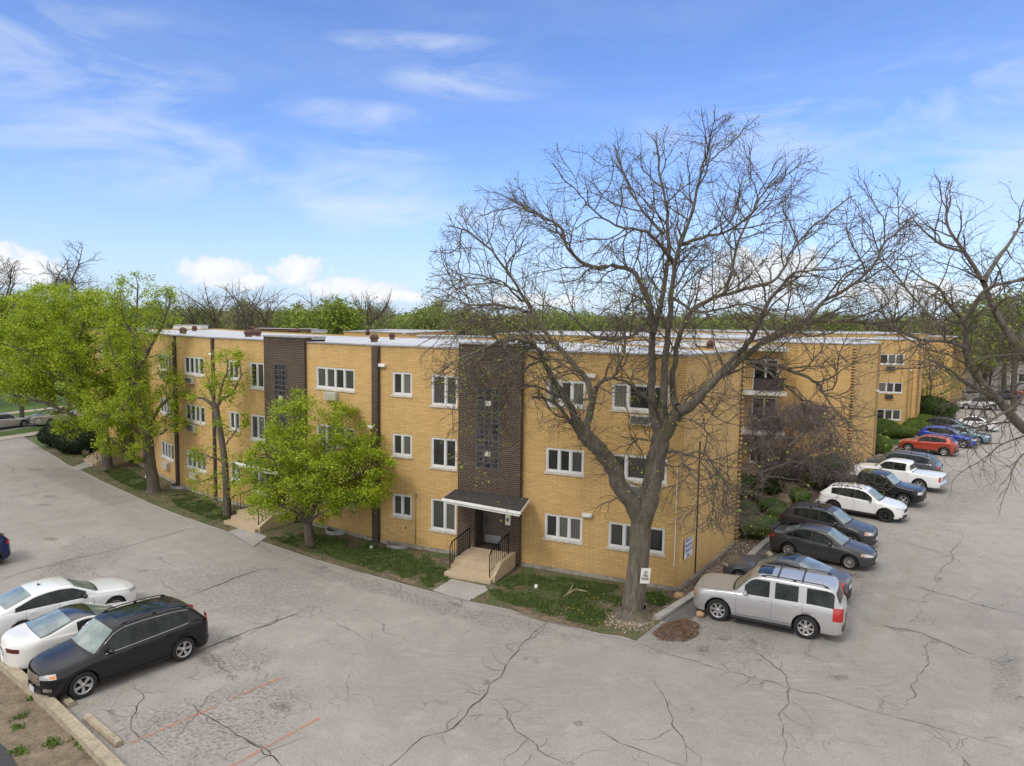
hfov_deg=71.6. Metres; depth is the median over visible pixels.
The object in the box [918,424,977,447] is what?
car
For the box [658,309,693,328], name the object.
tree
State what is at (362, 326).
tree
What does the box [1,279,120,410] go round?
leafy tree
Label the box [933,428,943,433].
side window
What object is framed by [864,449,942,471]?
car
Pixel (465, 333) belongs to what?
tree
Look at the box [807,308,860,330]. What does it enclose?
tree
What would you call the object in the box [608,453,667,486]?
window
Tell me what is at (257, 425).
window
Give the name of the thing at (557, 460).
window
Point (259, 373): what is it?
window
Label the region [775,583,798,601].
side window
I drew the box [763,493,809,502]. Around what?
garden path
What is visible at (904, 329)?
tree
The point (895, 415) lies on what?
window
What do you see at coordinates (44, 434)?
round shrub
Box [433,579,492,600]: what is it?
entry walk
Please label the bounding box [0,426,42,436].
grass strip
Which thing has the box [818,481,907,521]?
crossover
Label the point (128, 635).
side window
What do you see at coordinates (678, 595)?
stone
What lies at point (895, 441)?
lawn
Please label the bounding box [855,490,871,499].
side window
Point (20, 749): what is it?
weeds
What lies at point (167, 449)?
window
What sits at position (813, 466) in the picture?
round shrub
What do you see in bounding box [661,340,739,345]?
roof curb
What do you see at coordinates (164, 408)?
window
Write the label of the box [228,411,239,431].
window
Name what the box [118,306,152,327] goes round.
tree
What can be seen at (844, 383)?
apartment building
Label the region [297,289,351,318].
tree
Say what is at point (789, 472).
round shrub
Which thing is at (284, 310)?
tree
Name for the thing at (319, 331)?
roof hatch
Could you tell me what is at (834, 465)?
round shrub
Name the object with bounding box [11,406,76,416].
grass strip
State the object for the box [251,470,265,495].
window
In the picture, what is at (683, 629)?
leaf litter
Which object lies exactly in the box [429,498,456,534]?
window
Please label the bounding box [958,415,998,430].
sedan
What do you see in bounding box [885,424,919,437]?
round shrub
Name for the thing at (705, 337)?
apartment building
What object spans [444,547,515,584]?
entry steps
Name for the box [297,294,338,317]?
tree
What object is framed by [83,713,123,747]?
wheel stop
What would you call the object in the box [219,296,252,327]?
tree
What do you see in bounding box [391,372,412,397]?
window
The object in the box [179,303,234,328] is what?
tree
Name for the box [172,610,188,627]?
side window
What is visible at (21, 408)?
leafy tree
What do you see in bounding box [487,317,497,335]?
tree
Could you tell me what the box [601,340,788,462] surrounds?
apartment building
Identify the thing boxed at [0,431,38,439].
sidewalk
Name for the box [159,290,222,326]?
tree
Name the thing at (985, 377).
tree
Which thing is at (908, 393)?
apartment building
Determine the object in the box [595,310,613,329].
tree
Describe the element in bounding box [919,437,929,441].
side window
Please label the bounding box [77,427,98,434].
round shrub
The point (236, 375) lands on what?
window
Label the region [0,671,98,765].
dirt verge
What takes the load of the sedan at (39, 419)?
on the street
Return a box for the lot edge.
[47,452,634,640]
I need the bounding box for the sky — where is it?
[0,0,1023,320]
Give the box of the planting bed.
[665,386,977,601]
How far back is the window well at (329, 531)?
34.99 m
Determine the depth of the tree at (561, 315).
163.37 m
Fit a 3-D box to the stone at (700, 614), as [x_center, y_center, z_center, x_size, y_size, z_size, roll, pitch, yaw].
[6.888,8.438,25.967,0.322,0.250,0.278,1,5,0]
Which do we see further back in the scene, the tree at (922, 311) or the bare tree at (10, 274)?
the tree at (922, 311)
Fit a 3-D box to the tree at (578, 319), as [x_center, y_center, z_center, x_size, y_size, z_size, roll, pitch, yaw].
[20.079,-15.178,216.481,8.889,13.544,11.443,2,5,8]
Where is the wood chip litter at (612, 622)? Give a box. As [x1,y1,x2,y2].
[604,497,766,632]
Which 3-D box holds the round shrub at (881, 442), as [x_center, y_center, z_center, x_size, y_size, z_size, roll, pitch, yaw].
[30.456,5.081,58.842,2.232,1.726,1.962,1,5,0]
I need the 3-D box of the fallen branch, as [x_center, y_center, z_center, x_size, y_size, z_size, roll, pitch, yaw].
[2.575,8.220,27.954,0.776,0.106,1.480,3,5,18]
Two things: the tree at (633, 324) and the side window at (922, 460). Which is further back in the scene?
the tree at (633, 324)
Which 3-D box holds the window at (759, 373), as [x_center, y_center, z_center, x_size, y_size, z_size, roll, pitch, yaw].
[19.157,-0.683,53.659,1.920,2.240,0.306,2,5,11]
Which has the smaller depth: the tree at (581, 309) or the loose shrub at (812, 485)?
the loose shrub at (812, 485)
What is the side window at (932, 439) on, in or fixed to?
in the crossover at (923, 442)
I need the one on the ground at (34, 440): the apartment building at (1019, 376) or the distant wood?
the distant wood
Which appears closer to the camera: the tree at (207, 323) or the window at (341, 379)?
the window at (341, 379)
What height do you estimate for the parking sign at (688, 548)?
0.800 m
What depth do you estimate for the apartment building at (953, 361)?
95.18 m
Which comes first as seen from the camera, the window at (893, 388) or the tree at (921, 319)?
the window at (893, 388)
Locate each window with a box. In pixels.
[106,623,138,652]
[139,614,172,639]
[159,353,171,372]
[159,398,172,416]
[160,440,173,462]
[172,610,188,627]
[183,356,203,377]
[185,403,205,425]
[186,450,206,473]
[228,360,238,380]
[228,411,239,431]
[229,461,240,480]
[249,362,263,390]
[250,414,264,442]
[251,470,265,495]
[315,366,354,392]
[316,423,355,451]
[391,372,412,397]
[391,433,412,458]
[391,493,412,519]
[429,437,457,471]
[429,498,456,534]
[430,374,457,408]
[543,513,582,544]
[544,447,584,477]
[546,380,585,409]
[606,522,665,556]
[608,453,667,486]
[610,383,669,413]
[745,579,769,597]
[749,435,773,462]
[751,397,776,417]
[752,359,778,387]
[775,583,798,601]
[793,508,799,515]
[801,509,818,519]
[806,588,834,608]
[819,511,836,523]
[831,488,837,493]
[837,581,842,603]
[838,488,854,497]
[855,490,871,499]
[877,409,900,420]
[879,382,902,393]
[880,354,904,365]
[886,453,899,458]
[901,454,915,461]
[916,456,928,463]
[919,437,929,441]
[930,437,941,441]
[930,456,939,463]
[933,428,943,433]
[937,419,946,423]
[944,429,954,434]
[947,420,956,424]
[1010,373,1023,382]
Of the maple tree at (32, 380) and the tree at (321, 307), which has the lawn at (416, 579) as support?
the maple tree at (32, 380)
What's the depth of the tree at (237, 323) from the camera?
137.66 m
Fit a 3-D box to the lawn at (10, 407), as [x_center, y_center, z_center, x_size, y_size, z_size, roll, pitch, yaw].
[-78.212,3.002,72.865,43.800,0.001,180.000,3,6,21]
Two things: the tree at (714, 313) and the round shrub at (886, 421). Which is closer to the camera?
the round shrub at (886, 421)
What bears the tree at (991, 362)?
on the ground at (34, 440)
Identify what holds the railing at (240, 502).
on the entry steps at (238, 521)
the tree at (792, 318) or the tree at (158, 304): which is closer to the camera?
the tree at (792, 318)
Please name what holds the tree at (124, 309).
on the ground at (34, 440)
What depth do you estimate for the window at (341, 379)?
34.93 m
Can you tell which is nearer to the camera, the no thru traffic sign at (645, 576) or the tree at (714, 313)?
the no thru traffic sign at (645, 576)
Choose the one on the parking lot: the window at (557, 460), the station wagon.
the station wagon
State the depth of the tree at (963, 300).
139.92 m
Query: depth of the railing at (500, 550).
29.78 m
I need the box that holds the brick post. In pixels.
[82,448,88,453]
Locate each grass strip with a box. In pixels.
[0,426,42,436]
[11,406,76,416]
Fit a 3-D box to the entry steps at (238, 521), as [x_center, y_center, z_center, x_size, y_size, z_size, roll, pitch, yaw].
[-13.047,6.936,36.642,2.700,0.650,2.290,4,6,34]
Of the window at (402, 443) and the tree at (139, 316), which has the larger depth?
the tree at (139, 316)
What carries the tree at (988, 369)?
on the ground at (34, 440)
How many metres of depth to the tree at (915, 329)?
153.99 m
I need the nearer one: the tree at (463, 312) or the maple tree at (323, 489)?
the maple tree at (323, 489)
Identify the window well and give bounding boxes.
[170,483,184,488]
[325,526,344,534]
[386,541,408,549]
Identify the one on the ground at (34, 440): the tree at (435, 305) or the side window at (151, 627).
the tree at (435, 305)
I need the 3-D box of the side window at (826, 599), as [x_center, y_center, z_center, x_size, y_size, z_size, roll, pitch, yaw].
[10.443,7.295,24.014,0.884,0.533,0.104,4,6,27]
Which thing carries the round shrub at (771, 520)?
on the planting bed
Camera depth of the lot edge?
29.85 m
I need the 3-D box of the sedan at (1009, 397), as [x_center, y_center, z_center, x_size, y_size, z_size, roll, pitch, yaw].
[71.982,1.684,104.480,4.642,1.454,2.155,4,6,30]
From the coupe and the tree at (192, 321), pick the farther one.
the tree at (192, 321)
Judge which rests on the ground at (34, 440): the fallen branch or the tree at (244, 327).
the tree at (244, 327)
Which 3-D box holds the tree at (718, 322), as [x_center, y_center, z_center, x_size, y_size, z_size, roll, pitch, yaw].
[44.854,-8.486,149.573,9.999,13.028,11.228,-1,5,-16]
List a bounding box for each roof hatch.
[173,325,207,328]
[311,330,327,332]
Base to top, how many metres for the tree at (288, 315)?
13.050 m
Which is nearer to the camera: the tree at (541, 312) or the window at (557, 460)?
the window at (557, 460)
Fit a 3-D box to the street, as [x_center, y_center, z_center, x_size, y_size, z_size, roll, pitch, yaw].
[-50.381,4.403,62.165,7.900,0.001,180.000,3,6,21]
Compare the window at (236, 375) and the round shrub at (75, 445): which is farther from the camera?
the round shrub at (75, 445)
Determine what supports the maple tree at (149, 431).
on the lawn at (416, 579)
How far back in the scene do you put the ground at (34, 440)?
57.56 m
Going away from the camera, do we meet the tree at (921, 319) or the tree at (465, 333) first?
the tree at (465, 333)
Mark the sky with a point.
(297, 146)
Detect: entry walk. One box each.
[72,462,90,469]
[229,528,266,545]
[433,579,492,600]
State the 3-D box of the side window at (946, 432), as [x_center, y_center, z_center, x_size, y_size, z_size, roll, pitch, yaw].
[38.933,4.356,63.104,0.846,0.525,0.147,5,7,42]
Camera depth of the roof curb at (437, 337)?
48.81 m
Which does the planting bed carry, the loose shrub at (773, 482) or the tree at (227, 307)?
the loose shrub at (773, 482)
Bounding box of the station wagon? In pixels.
[27,594,208,698]
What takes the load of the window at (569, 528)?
in the apartment building at (437, 504)
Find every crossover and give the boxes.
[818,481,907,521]
[898,433,958,455]
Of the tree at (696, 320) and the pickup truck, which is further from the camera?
the tree at (696, 320)
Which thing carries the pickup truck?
on the parking lot
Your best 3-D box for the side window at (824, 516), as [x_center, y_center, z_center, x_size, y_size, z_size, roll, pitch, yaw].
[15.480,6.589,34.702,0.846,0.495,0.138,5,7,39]
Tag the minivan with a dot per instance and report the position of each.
(966, 406)
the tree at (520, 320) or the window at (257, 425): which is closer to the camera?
the window at (257, 425)
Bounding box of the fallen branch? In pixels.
[564,584,586,596]
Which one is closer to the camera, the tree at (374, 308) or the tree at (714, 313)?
the tree at (374, 308)
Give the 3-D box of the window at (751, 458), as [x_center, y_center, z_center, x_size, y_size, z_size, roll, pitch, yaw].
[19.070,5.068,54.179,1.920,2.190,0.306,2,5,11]
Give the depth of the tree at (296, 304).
208.61 m
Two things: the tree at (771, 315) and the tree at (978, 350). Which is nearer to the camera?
the tree at (978, 350)
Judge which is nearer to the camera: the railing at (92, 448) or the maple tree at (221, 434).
the maple tree at (221, 434)
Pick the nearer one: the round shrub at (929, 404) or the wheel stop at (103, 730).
the wheel stop at (103, 730)
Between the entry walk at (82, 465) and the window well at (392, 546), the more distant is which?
the entry walk at (82, 465)
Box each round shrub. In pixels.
[35,421,84,445]
[50,431,99,453]
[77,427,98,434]
[737,515,770,537]
[739,499,759,517]
[756,497,786,511]
[761,514,779,529]
[766,506,787,517]
[770,453,808,480]
[788,487,812,502]
[802,457,825,477]
[816,454,850,473]
[875,434,893,453]
[876,423,893,436]
[877,418,900,424]
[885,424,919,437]
[902,420,932,429]
[905,414,933,421]
[919,394,959,417]
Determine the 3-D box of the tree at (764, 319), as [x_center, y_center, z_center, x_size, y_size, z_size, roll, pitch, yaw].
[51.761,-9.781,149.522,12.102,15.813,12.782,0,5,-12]
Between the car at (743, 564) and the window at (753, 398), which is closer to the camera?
the car at (743, 564)
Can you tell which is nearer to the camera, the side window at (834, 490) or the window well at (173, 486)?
the side window at (834, 490)
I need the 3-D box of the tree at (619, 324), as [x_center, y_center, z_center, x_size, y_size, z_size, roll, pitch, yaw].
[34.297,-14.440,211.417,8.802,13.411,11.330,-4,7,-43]
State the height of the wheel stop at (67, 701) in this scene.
0.148 m
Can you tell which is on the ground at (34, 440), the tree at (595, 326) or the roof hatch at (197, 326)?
the tree at (595, 326)
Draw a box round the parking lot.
[0,387,1023,765]
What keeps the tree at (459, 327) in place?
on the ground at (34, 440)
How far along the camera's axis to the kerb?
27.32 m
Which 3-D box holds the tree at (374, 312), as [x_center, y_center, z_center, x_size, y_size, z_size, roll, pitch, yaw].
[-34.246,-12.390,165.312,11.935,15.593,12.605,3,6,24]
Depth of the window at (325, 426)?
35.46 m
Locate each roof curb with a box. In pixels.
[256,328,318,331]
[417,335,490,338]
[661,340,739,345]
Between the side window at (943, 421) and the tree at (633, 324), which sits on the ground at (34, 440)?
the tree at (633, 324)
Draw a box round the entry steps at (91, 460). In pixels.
[84,450,128,465]
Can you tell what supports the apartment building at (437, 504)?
on the ground at (34, 440)
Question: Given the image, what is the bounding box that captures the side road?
[0,743,16,765]
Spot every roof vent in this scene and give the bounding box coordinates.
[179,327,187,333]
[243,330,252,336]
[255,329,260,336]
[369,334,378,341]
[388,332,394,339]
[705,340,713,348]
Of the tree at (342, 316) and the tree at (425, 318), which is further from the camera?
the tree at (425, 318)
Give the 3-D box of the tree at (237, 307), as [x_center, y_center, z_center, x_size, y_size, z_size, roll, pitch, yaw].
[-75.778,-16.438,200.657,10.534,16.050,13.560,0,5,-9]
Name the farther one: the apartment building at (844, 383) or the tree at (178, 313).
the tree at (178, 313)
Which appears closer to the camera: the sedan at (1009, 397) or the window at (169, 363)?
the window at (169, 363)
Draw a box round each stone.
[673,592,683,598]
[696,611,704,617]
[765,551,772,555]
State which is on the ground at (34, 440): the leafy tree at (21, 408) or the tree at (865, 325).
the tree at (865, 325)
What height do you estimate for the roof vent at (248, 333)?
0.480 m
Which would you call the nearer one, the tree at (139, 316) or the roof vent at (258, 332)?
the roof vent at (258, 332)
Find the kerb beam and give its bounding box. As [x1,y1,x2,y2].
[0,654,125,765]
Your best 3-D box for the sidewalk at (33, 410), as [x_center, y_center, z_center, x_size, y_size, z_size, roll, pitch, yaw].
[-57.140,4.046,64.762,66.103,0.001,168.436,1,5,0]
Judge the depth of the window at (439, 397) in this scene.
31.98 m
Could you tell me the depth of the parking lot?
22.29 m
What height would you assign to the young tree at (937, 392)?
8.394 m
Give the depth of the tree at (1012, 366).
111.00 m
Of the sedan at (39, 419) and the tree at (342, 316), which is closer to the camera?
the sedan at (39, 419)
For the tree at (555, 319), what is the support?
on the ground at (34, 440)
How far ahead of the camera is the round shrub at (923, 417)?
73.50 m
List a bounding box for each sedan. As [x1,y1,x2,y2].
[0,413,28,427]
[0,576,136,638]
[28,409,79,424]
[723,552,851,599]
[768,521,877,569]
[952,424,991,442]
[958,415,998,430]
[962,389,982,397]
[996,390,1020,399]
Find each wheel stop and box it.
[56,695,75,707]
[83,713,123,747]
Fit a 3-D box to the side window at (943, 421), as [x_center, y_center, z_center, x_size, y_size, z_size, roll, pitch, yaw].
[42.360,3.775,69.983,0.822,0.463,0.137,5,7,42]
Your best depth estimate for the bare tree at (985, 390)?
19.02 m
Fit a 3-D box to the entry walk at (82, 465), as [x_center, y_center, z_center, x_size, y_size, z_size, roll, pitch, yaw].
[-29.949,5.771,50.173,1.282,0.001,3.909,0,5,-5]
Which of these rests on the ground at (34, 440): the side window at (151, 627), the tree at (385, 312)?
the tree at (385, 312)
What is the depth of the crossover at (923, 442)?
59.10 m
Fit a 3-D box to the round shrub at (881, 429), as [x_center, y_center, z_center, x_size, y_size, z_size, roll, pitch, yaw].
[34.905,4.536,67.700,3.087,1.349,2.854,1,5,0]
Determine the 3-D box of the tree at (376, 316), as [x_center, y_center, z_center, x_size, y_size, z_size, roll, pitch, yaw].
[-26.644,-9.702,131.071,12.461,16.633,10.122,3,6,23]
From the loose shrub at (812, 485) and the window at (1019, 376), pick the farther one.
the window at (1019, 376)
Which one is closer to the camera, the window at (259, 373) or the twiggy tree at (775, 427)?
the window at (259, 373)
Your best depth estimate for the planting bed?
34.90 m
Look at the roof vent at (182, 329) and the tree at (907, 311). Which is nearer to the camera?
the roof vent at (182, 329)
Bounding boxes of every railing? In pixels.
[89,437,115,456]
[230,488,259,516]
[258,494,288,524]
[449,528,469,567]
[489,533,508,577]
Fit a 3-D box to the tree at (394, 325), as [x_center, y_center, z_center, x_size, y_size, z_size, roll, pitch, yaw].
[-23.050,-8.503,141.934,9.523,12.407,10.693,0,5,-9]
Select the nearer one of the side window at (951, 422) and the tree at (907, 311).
the side window at (951, 422)
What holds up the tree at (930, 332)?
on the ground at (34, 440)
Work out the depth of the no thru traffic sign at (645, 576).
25.33 m
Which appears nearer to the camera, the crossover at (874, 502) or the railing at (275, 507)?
the railing at (275, 507)
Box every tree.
[0,257,37,381]
[0,278,150,469]
[0,284,83,426]
[0,294,27,399]
[1,240,113,397]
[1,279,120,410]
[70,270,192,493]
[98,305,148,326]
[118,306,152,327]
[125,300,179,328]
[141,298,177,327]
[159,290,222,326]
[163,301,204,324]
[168,308,210,328]
[169,281,246,328]
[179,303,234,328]
[181,345,260,515]
[215,278,290,331]
[217,299,270,328]
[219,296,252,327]
[222,307,274,331]
[227,385,401,546]
[228,284,300,331]
[229,298,255,328]
[255,305,300,331]
[270,306,325,333]
[276,306,318,327]
[285,294,369,334]
[289,301,314,312]
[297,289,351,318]
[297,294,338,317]
[308,297,372,334]
[344,286,405,330]
[349,296,395,329]
[349,296,402,329]
[368,303,395,325]
[372,310,416,329]
[400,303,458,329]
[405,310,453,329]
[417,103,984,623]
[418,296,457,326]
[432,310,495,336]
[443,319,479,335]
[444,300,483,329]
[458,307,493,332]
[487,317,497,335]
[492,311,524,332]
[513,303,576,330]
[518,299,559,325]
[538,306,576,330]
[562,307,610,330]
[566,311,589,330]
[570,305,588,318]
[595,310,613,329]
[609,312,637,331]
[620,305,654,331]
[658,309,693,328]
[679,311,707,329]
[701,314,723,329]
[702,306,735,327]
[703,313,749,329]
[704,309,752,329]
[726,300,783,329]
[740,394,867,500]
[764,308,782,328]
[768,318,786,329]
[773,309,800,329]
[779,302,826,330]
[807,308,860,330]
[832,313,863,330]
[834,297,902,330]
[839,167,1023,521]
[852,278,939,331]
[866,313,921,332]
[893,285,968,334]
[895,314,916,329]
[898,316,937,333]
[907,310,931,330]
[916,304,976,335]
[921,346,966,398]
[938,291,986,330]
[948,297,1020,382]
[952,284,1023,410]
[954,284,1023,389]
[958,341,1023,385]
[965,345,1002,385]
[994,351,1023,390]
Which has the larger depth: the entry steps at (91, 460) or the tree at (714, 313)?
the tree at (714, 313)
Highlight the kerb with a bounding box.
[654,386,978,619]
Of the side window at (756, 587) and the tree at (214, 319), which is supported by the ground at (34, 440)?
the tree at (214, 319)
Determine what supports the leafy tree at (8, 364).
on the grass strip at (19, 431)
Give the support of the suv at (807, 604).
on the parking lot
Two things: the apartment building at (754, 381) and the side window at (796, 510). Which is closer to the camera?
the side window at (796, 510)
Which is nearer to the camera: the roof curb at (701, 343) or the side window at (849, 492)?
the side window at (849, 492)
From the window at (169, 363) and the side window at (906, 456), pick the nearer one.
the window at (169, 363)
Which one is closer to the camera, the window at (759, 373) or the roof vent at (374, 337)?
the roof vent at (374, 337)
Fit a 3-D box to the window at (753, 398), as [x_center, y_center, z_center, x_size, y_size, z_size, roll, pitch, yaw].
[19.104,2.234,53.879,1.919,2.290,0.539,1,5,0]
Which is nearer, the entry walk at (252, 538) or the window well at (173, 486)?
the entry walk at (252, 538)
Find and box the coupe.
[0,598,148,668]
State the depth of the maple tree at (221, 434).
37.43 m
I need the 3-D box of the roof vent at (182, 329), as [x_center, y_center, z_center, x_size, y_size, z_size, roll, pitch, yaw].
[-24.278,-3.884,52.423,0.567,0.480,0.430,-1,5,-17]
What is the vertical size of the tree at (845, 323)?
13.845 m
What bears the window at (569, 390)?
in the apartment building at (437, 504)
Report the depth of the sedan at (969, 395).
103.09 m
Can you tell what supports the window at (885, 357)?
in the apartment building at (908, 393)
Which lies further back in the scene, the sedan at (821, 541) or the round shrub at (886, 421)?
the round shrub at (886, 421)
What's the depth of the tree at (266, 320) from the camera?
127.35 m
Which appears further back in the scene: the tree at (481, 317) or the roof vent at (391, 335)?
the tree at (481, 317)
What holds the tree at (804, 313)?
on the ground at (34, 440)
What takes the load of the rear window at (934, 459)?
in the car at (926, 461)
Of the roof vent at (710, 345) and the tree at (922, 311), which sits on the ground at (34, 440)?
the tree at (922, 311)
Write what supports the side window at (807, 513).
in the car at (835, 517)
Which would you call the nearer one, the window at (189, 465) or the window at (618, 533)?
the window at (618, 533)
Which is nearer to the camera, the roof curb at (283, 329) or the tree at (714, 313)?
the roof curb at (283, 329)
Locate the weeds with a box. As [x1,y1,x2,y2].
[6,695,92,756]
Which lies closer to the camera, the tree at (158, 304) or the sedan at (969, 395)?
the sedan at (969, 395)
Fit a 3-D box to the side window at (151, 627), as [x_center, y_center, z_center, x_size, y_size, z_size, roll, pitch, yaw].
[-10.743,7.340,21.441,0.154,0.520,0.904,5,7,38]
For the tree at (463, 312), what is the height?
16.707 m
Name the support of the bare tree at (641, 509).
on the lawn at (416, 579)
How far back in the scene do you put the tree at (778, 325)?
156.06 m
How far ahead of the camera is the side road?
17.03 m
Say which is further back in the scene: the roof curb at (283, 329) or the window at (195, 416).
the roof curb at (283, 329)
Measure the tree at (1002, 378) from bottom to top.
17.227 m
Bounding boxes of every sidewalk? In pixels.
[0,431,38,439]
[6,405,72,413]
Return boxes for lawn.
[0,370,89,412]
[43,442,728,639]
[875,437,899,454]
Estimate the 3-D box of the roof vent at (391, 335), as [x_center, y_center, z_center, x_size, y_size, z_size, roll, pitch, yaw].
[-7.728,-3.030,45.730,0.416,0.480,0.315,-1,5,-17]
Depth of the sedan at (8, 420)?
65.28 m
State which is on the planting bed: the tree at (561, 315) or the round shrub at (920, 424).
the round shrub at (920, 424)
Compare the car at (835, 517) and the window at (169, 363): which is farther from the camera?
the window at (169, 363)
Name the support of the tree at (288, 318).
on the ground at (34, 440)
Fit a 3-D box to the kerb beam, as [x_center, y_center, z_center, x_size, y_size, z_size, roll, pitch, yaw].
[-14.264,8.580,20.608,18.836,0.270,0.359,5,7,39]
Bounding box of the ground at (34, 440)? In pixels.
[0,328,1001,640]
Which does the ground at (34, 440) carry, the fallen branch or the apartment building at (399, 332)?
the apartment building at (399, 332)
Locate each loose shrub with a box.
[738,471,768,501]
[761,477,786,495]
[800,469,826,489]
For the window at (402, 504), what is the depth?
33.29 m
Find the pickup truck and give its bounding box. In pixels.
[854,458,947,487]
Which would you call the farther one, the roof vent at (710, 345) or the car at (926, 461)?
the car at (926, 461)
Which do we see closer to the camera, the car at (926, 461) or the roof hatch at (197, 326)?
the car at (926, 461)
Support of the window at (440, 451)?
in the apartment building at (437, 504)
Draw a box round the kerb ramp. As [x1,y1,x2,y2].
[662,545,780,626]
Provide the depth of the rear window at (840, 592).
24.23 m
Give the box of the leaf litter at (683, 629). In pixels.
[652,618,699,640]
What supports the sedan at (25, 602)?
on the parking lot
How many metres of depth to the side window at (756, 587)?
24.94 m
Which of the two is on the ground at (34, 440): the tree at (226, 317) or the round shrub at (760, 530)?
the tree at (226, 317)
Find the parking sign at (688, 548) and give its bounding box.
[684,535,692,559]
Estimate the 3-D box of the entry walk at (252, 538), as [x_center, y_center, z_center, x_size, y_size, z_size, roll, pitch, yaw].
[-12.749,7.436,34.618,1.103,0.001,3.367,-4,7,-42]
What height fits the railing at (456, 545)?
1.244 m
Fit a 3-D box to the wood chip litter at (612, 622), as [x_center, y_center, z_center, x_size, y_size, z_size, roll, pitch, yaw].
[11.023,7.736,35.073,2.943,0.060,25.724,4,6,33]
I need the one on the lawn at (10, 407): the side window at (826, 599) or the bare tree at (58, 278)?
the bare tree at (58, 278)
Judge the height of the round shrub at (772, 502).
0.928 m
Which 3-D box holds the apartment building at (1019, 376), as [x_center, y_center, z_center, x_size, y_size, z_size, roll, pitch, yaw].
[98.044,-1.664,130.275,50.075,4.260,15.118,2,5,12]
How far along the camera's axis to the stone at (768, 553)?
32.62 m
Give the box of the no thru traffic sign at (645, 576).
[640,568,650,583]
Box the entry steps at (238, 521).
[224,505,293,532]
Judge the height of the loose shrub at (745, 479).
1.943 m
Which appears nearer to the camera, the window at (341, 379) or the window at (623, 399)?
the window at (623, 399)
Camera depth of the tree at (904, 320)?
158.85 m
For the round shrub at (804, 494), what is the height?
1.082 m
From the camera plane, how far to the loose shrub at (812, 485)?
45.83 m
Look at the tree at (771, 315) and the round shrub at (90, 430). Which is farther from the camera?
the tree at (771, 315)
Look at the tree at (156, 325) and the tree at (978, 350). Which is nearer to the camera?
the tree at (978, 350)
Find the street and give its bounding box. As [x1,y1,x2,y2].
[0,415,80,431]
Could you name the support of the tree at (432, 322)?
on the ground at (34, 440)
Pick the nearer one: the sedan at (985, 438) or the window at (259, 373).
the window at (259, 373)
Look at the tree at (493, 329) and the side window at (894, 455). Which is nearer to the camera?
the side window at (894, 455)
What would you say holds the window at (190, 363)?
in the apartment building at (437, 504)
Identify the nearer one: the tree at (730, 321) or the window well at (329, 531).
the window well at (329, 531)
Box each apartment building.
[87,327,745,590]
[343,329,456,336]
[497,330,781,341]
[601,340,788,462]
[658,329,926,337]
[724,337,881,463]
[809,336,926,424]
[923,335,966,401]
[967,361,1023,387]
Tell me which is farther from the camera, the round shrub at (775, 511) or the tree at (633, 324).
the tree at (633, 324)
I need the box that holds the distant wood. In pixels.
[71,305,943,338]
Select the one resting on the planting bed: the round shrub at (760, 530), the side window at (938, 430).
the round shrub at (760, 530)
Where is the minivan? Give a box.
[955,395,998,409]

